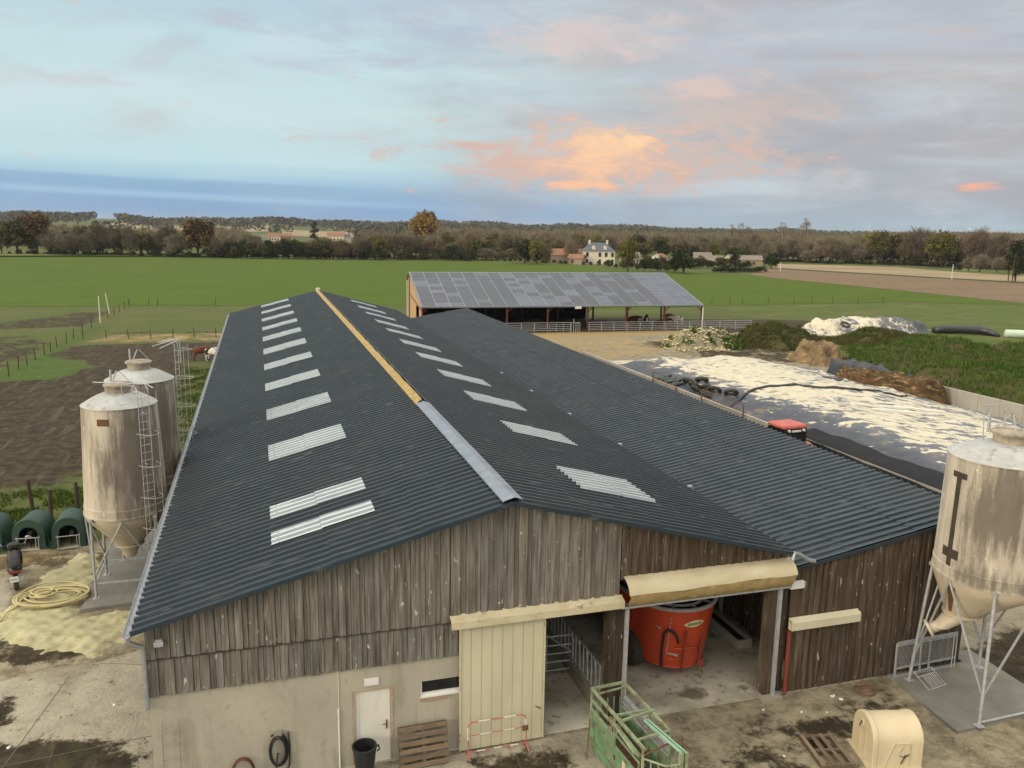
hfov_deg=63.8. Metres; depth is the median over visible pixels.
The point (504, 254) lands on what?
tree
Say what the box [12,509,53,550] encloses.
calf hutch
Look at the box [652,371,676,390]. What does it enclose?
guard rail
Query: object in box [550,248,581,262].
long outbuilding
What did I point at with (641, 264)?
garden bush
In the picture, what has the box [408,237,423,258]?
tree
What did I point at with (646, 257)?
garden bush
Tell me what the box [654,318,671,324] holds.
cow
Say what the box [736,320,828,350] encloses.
weedy bank
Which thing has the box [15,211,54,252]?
tree
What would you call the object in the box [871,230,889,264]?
tree
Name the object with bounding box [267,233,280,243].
house
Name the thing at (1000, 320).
rough grass
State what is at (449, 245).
tree
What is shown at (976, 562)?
feed silo
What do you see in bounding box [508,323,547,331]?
barn gate
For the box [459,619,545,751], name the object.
sliding door
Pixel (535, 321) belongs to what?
cow
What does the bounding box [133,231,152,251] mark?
tree
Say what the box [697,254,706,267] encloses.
garden bush
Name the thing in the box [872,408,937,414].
plastic rod
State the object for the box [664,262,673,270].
garden bush
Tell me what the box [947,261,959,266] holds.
hedge bush
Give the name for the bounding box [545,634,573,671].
steel gate
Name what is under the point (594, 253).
manor house
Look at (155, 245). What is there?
tree
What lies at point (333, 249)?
tree
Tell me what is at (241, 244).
tree
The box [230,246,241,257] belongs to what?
tree
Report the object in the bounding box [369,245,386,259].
hedge bush
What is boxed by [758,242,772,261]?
tree
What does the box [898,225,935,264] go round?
tree
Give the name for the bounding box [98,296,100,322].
white pole
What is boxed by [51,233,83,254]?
tree
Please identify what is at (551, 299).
solar barn
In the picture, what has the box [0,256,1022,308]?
green field
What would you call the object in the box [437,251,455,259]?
hedge bush
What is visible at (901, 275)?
ditch bank
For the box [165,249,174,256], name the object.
hedge bush
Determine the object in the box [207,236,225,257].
tree
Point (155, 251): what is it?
hedge bush
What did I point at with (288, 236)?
house
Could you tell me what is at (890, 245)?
tree
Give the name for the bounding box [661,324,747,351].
rubble heap
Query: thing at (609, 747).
cattle crush
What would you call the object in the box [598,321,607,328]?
cow
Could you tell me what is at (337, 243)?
tree
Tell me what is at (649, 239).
tree
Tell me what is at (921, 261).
hedge bush
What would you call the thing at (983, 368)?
weedy bank
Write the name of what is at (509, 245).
tree
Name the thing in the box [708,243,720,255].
tree
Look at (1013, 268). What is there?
utility pole
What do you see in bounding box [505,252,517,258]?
tree
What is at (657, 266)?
garden bush
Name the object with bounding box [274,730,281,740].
hose bracket
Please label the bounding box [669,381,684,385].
weight bag
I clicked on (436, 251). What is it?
hedge bush
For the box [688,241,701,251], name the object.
tree
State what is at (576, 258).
stone annex
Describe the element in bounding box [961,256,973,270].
tree
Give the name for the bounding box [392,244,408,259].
hedge bush
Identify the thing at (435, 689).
window
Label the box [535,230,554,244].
tree
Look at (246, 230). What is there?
pale slope field
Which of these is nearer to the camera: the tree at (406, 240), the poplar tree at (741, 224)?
the tree at (406, 240)
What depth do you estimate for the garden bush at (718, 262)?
310.91 m
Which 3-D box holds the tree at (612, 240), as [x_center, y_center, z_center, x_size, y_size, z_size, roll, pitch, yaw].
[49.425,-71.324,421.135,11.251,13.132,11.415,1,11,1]
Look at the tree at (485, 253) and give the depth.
352.20 m
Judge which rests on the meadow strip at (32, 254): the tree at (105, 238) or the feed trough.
the tree at (105, 238)
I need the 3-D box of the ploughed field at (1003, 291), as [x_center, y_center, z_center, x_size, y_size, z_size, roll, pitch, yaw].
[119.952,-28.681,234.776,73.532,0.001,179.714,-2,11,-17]
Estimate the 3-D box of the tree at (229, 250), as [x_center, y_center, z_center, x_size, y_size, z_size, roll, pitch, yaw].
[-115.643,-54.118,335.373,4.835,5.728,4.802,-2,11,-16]
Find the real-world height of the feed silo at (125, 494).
8.132 m
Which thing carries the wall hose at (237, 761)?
attached to the cattle shed
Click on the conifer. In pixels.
(313, 232)
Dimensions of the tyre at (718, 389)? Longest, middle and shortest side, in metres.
1.104 x 1.096 x 0.252 m
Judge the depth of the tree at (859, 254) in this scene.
381.06 m
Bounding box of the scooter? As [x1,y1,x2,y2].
[0,535,29,589]
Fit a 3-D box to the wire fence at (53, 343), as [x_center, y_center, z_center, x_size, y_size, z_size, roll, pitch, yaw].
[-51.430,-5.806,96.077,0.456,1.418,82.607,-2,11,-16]
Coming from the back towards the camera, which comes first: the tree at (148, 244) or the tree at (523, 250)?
the tree at (148, 244)
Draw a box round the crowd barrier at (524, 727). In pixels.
[466,714,528,761]
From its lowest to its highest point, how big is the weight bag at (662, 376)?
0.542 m
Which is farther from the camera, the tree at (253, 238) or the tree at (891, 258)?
the tree at (253, 238)
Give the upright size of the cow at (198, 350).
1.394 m
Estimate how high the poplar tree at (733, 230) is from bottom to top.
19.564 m
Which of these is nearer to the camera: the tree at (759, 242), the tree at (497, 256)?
the tree at (497, 256)
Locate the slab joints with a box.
[0,663,149,767]
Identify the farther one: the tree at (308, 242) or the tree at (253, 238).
the tree at (253, 238)
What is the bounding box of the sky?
[0,0,1023,233]
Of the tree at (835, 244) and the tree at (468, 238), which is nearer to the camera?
the tree at (468, 238)
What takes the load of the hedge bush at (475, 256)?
on the ground at (42, 396)
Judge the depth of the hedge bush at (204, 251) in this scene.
337.66 m
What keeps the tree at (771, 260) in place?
on the ploughed field at (1003, 291)
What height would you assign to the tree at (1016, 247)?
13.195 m
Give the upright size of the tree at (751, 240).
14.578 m
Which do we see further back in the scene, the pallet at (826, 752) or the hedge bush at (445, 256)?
the hedge bush at (445, 256)
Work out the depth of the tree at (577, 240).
512.22 m
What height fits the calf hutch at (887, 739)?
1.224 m
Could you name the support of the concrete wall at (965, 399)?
on the ground at (42, 396)
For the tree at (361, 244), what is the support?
on the ground at (42, 396)
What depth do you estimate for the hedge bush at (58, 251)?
332.90 m
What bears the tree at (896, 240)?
on the ground at (42, 396)
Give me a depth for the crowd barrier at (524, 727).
21.50 m
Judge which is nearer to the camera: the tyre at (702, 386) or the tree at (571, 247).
the tyre at (702, 386)
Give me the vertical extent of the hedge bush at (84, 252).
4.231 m
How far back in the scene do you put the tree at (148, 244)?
350.79 m
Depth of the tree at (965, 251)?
352.69 m
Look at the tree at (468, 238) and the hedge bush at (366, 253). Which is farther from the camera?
the tree at (468, 238)
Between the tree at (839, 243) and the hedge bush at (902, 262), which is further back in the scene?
the tree at (839, 243)
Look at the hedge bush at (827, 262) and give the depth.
377.01 m
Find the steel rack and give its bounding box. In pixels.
[914,667,946,689]
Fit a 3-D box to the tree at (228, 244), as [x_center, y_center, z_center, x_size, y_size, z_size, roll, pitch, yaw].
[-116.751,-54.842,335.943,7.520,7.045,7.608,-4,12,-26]
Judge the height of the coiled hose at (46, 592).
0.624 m
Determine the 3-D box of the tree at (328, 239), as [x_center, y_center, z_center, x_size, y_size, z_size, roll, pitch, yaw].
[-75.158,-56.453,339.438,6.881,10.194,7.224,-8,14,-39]
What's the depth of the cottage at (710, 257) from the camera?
331.75 m
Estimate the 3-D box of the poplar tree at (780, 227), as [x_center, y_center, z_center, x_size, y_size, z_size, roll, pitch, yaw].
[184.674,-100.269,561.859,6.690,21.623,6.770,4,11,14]
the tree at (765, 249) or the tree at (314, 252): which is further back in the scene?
the tree at (765, 249)
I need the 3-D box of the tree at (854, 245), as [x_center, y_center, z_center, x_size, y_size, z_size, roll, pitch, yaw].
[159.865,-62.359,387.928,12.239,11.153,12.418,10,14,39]
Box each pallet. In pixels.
[397,719,449,767]
[799,733,855,767]
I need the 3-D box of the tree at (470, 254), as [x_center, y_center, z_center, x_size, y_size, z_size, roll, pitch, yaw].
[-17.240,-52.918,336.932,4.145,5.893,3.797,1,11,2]
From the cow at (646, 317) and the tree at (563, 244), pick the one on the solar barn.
the cow at (646, 317)
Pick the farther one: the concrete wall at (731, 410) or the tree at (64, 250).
the tree at (64, 250)
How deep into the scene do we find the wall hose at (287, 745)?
20.13 m
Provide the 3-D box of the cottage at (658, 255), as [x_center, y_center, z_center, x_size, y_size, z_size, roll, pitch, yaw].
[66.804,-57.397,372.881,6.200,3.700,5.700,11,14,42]
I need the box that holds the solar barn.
[406,272,704,331]
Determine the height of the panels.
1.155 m
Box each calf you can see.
[27,529,37,546]
[68,526,77,543]
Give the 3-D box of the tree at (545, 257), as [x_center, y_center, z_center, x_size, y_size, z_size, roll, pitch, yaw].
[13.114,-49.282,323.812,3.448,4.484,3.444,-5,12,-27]
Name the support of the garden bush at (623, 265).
on the ground at (42, 396)
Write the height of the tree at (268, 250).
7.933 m
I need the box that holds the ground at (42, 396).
[0,218,1023,767]
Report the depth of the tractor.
46.13 m
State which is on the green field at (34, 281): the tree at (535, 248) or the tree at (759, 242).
the tree at (535, 248)
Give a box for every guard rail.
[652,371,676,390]
[701,389,743,417]
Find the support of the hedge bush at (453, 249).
on the ground at (42, 396)
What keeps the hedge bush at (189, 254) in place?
on the ground at (42, 396)
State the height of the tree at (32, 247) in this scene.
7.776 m
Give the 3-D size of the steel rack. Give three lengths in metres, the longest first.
0.773 x 0.648 x 0.032 m
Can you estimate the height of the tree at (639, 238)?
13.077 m
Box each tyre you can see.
[682,377,694,382]
[688,381,699,387]
[690,385,700,392]
[695,377,708,381]
[700,384,713,389]
[700,390,712,398]
[707,386,721,392]
[723,389,738,394]
[840,321,850,327]
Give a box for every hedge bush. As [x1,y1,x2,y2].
[15,249,22,253]
[47,245,54,253]
[52,247,62,253]
[80,247,91,254]
[80,252,103,255]
[115,248,123,255]
[151,246,161,254]
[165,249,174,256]
[185,250,191,257]
[199,248,210,256]
[359,245,371,257]
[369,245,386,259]
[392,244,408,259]
[405,251,413,259]
[410,253,433,259]
[430,246,442,258]
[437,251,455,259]
[443,244,460,260]
[458,253,478,259]
[460,251,468,259]
[723,265,733,272]
[755,266,768,272]
[820,260,836,263]
[878,259,898,264]
[898,259,906,264]
[910,258,928,265]
[924,262,940,266]
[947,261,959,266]
[953,263,962,269]
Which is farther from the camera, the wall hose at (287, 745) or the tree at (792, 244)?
the tree at (792, 244)
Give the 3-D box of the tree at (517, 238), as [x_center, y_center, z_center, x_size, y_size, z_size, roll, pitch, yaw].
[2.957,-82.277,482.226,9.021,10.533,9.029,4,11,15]
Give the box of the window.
[420,676,458,701]
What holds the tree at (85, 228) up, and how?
on the meadow strip at (32, 254)
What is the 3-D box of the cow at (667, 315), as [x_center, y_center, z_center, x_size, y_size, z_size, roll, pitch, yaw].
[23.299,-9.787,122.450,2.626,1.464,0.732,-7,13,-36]
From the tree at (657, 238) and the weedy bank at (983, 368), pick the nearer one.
the weedy bank at (983, 368)
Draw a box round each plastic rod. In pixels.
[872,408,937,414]
[880,405,944,411]
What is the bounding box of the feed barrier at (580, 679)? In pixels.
[546,616,601,714]
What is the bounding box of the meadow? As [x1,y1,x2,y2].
[954,267,1023,275]
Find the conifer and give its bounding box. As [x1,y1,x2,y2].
[309,221,318,240]
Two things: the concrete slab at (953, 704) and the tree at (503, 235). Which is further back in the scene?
the tree at (503, 235)
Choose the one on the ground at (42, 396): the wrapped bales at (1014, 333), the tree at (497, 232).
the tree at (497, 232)
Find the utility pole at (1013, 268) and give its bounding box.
[1011,255,1018,282]
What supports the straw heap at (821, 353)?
on the rough grass at (1000, 320)
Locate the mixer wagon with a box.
[602,579,717,675]
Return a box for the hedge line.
[8,222,487,251]
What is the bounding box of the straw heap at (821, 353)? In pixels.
[784,338,847,366]
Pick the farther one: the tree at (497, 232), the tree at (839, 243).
the tree at (497, 232)
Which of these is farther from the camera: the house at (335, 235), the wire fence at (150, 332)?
the house at (335, 235)
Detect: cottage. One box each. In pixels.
[633,255,642,263]
[650,253,667,261]
[692,252,711,257]
[698,255,723,265]
[738,255,762,265]
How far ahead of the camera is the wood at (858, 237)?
456.83 m
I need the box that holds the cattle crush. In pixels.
[586,681,688,767]
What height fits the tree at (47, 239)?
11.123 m
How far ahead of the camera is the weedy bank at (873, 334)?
104.50 m
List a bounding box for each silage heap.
[611,355,1023,495]
[802,316,931,335]
[822,358,949,404]
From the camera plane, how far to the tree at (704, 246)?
448.36 m
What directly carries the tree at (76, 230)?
on the meadow strip at (32, 254)
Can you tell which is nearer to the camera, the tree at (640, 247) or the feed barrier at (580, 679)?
the feed barrier at (580, 679)
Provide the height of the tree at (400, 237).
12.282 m
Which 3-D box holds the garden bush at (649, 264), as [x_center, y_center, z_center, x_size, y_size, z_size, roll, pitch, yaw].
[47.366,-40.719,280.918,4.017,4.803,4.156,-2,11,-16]
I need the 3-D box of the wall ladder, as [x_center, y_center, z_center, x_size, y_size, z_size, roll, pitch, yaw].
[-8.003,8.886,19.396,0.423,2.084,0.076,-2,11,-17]
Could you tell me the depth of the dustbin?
20.32 m
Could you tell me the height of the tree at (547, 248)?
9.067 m
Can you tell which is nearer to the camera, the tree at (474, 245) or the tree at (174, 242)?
the tree at (174, 242)
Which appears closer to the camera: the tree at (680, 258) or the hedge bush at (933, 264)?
the tree at (680, 258)
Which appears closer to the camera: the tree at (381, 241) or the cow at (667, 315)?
the cow at (667, 315)
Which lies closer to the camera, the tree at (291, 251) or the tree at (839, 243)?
the tree at (291, 251)
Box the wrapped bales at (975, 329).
[932,325,999,336]
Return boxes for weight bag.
[654,373,671,378]
[658,376,676,380]
[664,377,681,382]
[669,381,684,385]
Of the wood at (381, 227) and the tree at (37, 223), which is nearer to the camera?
the tree at (37, 223)
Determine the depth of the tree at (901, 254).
374.47 m
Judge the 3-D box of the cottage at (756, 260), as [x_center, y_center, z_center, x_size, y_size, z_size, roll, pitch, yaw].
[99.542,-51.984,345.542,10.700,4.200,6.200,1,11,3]
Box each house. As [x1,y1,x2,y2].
[256,235,267,241]
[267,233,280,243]
[281,233,291,239]
[327,232,344,240]
[344,234,350,242]
[581,240,614,264]
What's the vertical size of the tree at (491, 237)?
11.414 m
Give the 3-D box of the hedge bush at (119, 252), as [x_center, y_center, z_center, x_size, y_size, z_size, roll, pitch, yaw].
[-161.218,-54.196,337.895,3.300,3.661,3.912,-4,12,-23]
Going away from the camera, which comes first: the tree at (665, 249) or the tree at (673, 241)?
the tree at (665, 249)
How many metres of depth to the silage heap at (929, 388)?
68.54 m
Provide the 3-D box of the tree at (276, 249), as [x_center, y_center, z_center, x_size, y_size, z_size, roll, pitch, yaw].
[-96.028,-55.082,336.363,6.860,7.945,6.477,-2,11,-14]
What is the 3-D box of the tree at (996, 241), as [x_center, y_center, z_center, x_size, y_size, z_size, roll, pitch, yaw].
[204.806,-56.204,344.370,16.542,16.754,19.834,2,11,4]
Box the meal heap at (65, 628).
[0,553,142,657]
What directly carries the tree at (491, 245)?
on the ground at (42, 396)
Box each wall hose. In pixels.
[232,757,254,767]
[269,731,290,767]
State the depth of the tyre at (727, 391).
59.37 m
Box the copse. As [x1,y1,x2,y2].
[0,215,440,234]
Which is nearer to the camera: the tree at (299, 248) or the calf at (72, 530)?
the calf at (72, 530)
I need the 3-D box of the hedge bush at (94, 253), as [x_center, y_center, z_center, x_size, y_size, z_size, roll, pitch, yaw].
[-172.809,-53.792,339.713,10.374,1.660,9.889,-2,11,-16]
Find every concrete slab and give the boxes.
[80,532,154,612]
[887,650,1023,733]
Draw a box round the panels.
[893,631,957,677]
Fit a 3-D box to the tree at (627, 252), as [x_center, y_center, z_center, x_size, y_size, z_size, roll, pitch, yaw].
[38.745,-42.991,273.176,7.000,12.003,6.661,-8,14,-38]
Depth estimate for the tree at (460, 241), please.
357.06 m
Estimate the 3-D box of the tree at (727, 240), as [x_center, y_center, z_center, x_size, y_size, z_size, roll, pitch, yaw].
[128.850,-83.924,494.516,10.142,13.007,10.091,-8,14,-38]
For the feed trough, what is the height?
0.300 m
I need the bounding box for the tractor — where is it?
[768,419,812,445]
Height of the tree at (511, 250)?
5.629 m
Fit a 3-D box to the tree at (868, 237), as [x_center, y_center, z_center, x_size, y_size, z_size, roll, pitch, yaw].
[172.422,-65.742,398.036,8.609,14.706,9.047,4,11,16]
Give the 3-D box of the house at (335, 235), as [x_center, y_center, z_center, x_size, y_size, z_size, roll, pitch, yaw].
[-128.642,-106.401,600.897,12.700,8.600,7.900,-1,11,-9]
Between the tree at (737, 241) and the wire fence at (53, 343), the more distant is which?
the tree at (737, 241)
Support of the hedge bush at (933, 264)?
on the ground at (42, 396)
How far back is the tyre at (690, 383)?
62.52 m
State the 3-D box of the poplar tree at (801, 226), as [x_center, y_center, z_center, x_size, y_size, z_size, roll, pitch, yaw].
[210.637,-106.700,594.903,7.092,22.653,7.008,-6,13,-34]
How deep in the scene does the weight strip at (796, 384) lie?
60.16 m
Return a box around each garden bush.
[605,259,613,265]
[619,258,630,268]
[635,259,649,270]
[643,255,651,263]
[644,259,655,269]
[653,261,662,270]
[654,255,666,263]
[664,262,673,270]
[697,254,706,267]
[707,260,714,266]
[716,257,724,266]
[721,257,731,266]
[728,255,741,264]
[733,260,741,267]
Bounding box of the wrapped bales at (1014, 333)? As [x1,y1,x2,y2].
[1004,329,1023,337]
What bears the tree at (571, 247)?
on the ground at (42, 396)
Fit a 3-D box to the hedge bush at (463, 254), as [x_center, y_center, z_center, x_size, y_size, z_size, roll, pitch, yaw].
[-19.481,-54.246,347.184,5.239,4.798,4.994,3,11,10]
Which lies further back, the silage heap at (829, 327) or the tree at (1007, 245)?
the tree at (1007, 245)
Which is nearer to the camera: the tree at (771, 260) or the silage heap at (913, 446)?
the silage heap at (913, 446)
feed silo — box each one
[80,370,167,599]
[104,338,195,561]
[903,403,1023,728]
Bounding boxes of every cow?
[191,346,211,360]
[205,347,216,360]
[525,318,543,328]
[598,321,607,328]
[627,316,642,324]
[643,314,648,324]
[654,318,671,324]
[662,313,674,322]
[667,316,683,325]
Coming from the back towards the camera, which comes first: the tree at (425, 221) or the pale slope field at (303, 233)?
the pale slope field at (303, 233)
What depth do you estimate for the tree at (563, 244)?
359.44 m
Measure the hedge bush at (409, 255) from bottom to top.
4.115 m
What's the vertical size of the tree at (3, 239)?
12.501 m
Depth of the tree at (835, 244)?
385.74 m
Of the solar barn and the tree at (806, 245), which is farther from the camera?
the tree at (806, 245)
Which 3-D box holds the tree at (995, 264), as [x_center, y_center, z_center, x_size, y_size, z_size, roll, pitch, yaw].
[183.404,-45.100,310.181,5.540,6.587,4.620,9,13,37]
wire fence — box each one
[0,479,83,515]
[5,303,129,375]
[82,327,215,338]
[711,297,883,303]
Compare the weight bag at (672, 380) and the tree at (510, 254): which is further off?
the tree at (510, 254)
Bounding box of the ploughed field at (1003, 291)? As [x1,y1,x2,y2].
[750,268,1023,302]
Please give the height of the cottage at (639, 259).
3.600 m
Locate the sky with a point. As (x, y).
(842, 115)
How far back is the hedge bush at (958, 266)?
318.38 m
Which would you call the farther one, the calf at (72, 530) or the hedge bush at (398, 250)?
the hedge bush at (398, 250)
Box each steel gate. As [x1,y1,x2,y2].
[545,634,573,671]
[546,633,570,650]
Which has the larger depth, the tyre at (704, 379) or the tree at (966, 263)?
the tree at (966, 263)
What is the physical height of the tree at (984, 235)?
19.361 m
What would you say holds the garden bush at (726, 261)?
on the ground at (42, 396)
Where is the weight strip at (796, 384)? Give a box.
[729,383,907,406]
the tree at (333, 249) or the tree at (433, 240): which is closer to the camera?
the tree at (333, 249)
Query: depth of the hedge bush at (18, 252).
332.80 m
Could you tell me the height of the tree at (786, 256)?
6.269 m
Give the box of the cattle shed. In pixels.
[122,288,961,767]
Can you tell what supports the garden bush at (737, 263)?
on the ground at (42, 396)
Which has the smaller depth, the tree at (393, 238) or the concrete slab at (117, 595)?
the concrete slab at (117, 595)
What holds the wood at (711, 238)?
on the ground at (42, 396)
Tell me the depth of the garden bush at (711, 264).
310.99 m
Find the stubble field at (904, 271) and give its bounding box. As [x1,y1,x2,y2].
[773,264,1023,281]
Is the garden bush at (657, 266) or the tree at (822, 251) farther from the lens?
the tree at (822, 251)
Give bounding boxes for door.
[353,688,390,760]
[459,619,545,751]
[612,731,639,767]
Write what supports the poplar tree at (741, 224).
on the ground at (42, 396)
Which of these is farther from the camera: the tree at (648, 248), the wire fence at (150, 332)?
the tree at (648, 248)
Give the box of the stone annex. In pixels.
[567,254,586,264]
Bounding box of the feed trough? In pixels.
[710,607,751,648]
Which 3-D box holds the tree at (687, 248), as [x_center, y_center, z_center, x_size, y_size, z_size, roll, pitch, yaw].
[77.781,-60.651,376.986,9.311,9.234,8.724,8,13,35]
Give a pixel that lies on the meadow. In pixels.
(991, 271)
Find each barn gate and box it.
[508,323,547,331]
[549,322,570,331]
[588,322,626,331]
[627,321,664,330]
[665,321,701,329]
[704,320,750,327]
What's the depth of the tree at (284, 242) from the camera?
334.74 m
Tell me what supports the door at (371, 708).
in the cattle shed
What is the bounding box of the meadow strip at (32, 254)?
[0,252,474,257]
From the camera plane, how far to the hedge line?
502.07 m
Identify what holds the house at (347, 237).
on the ground at (42, 396)
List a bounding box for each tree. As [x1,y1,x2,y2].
[0,217,32,249]
[0,228,11,252]
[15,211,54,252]
[26,242,41,249]
[34,230,61,251]
[51,233,70,253]
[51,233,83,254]
[68,224,83,253]
[78,229,98,255]
[80,223,112,251]
[87,224,118,255]
[110,228,125,249]
[120,224,139,256]
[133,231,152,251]
[138,231,154,251]
[144,237,164,252]
[151,224,179,254]
[162,234,191,256]
[180,218,215,256]
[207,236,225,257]
[217,241,233,257]
[222,246,232,257]
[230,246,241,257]
[234,239,248,257]
[243,241,257,254]
[244,235,259,243]
[256,243,268,258]
[264,240,275,258]
[268,239,282,258]
[274,239,292,258]
[281,244,295,258]
[289,238,302,258]
[293,242,311,258]
[301,241,311,258]
[303,244,313,258]
[311,238,329,258]
[312,246,326,258]
[319,245,333,258]
[324,236,333,258]
[326,241,339,258]
[331,237,350,258]
[339,239,351,258]
[351,236,370,258]
[353,233,362,240]
[362,232,386,258]
[370,236,390,259]
[380,232,396,258]
[389,234,397,257]
[396,233,412,258]
[399,235,423,258]
[407,209,437,238]
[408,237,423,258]
[423,238,434,254]
[426,236,438,246]
[435,239,446,252]
[441,230,452,245]
[445,242,460,252]
[455,236,468,252]
[461,230,478,251]
[462,228,480,244]
[465,248,474,261]
[469,237,481,259]
[477,248,497,259]
[482,239,495,259]
[486,233,500,247]
[491,231,500,244]
[493,252,502,258]
[496,228,514,249]
[498,236,515,251]
[498,251,507,257]
[505,247,514,258]
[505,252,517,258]
[513,235,523,244]
[513,239,532,263]
[528,239,545,263]
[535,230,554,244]
[541,253,548,263]
[542,242,552,257]
[550,242,563,248]
[553,237,565,246]
[562,238,579,259]
[570,233,585,244]
[587,234,601,244]
[599,232,618,248]
[616,236,638,271]
[627,232,645,251]
[633,242,644,251]
[639,242,654,253]
[641,243,651,255]
[646,236,654,242]
[652,234,670,251]
[652,240,670,255]
[667,233,682,248]
[668,248,700,272]
[674,242,691,254]
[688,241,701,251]
[689,245,701,254]
[698,242,708,251]
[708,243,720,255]
[718,234,733,254]
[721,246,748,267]
[728,224,736,237]
[733,238,741,253]
[736,239,750,254]
[737,223,744,234]
[747,232,761,254]
[752,238,767,254]
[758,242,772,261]
[763,240,777,252]
[763,253,779,268]
[772,241,789,257]
[777,251,790,258]
[778,222,786,238]
[783,234,794,258]
[785,238,801,258]
[791,240,819,260]
[799,250,819,262]
[800,218,811,237]
[800,222,807,236]
[812,237,834,260]
[820,237,839,260]
[832,237,842,260]
[833,244,851,260]
[836,236,846,260]
[844,247,868,263]
[846,241,863,262]
[848,248,865,263]
[858,237,885,260]
[861,233,872,260]
[865,229,893,263]
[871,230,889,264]
[886,238,898,259]
[888,233,903,261]
[895,237,927,264]
[897,243,917,264]
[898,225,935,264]
[923,229,959,266]
[936,232,966,265]
[936,233,958,267]
[960,230,982,267]
[961,224,991,258]
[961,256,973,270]
[971,253,991,271]
[978,231,1018,261]
[990,257,1003,272]
[992,235,1023,269]
[1000,254,1008,272]
[1004,240,1023,281]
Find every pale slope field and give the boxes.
[100,222,268,231]
[282,229,353,236]
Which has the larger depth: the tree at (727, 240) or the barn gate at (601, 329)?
the tree at (727, 240)
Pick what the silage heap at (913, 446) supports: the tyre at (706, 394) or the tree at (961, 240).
the tyre at (706, 394)
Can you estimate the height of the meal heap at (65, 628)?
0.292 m
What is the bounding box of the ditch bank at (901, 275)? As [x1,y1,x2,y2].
[772,267,1023,282]
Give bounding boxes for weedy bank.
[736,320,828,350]
[823,325,923,346]
[825,332,1023,413]
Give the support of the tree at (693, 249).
on the ground at (42, 396)
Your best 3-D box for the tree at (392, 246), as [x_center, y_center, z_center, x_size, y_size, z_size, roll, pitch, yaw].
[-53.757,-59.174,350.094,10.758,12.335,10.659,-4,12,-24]
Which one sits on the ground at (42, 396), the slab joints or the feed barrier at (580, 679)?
the slab joints
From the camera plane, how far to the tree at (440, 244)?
351.52 m
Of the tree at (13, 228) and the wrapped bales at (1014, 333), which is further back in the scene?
the tree at (13, 228)
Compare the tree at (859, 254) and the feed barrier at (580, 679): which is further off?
the tree at (859, 254)
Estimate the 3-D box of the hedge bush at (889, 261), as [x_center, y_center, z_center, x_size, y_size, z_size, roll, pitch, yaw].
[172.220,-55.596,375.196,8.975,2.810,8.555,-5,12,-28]
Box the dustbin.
[352,738,379,767]
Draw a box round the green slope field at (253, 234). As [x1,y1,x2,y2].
[249,233,266,235]
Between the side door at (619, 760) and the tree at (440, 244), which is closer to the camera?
the side door at (619, 760)
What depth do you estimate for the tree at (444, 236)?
362.98 m
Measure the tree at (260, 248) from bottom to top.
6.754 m
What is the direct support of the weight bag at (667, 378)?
on the silage heap at (913, 446)
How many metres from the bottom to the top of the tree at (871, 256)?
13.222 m
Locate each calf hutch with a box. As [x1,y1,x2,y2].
[0,512,13,551]
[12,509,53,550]
[49,508,90,549]
[846,709,923,767]
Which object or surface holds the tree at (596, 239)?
on the ground at (42, 396)
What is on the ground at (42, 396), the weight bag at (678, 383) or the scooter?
the scooter
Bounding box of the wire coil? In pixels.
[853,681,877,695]
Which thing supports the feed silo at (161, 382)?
on the concrete slab at (117, 595)
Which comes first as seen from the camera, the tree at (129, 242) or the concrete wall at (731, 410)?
the concrete wall at (731, 410)
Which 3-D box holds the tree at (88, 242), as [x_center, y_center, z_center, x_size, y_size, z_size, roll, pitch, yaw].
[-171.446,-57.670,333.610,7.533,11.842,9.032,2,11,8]
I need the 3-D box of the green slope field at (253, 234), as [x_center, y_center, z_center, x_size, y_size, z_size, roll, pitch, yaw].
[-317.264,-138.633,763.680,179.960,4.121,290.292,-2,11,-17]
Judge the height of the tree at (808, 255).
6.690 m
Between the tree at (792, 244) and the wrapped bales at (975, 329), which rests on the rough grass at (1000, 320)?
the wrapped bales at (975, 329)
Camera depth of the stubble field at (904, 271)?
306.66 m
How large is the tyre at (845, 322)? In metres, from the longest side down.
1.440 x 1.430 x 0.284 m
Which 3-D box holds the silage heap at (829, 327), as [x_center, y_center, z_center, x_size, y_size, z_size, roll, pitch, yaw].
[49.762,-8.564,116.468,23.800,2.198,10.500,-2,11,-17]
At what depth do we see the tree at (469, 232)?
426.71 m
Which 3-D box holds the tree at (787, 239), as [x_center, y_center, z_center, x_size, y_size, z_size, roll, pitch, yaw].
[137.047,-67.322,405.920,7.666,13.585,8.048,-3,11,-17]
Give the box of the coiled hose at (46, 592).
[0,581,90,621]
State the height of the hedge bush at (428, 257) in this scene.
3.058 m
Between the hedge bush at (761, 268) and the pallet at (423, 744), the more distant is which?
the hedge bush at (761, 268)
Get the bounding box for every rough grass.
[0,366,210,540]
[724,304,1023,355]
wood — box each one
[0,210,1023,234]
[353,221,850,238]
[428,226,852,254]
[846,229,1021,261]
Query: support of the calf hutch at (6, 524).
on the ground at (42, 396)
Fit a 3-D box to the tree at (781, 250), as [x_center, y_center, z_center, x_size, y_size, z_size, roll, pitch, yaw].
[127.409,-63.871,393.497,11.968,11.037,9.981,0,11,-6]
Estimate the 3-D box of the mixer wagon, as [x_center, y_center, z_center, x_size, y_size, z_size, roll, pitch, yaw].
[4.168,7.317,27.550,2.720,2.508,6.560,-4,12,-26]

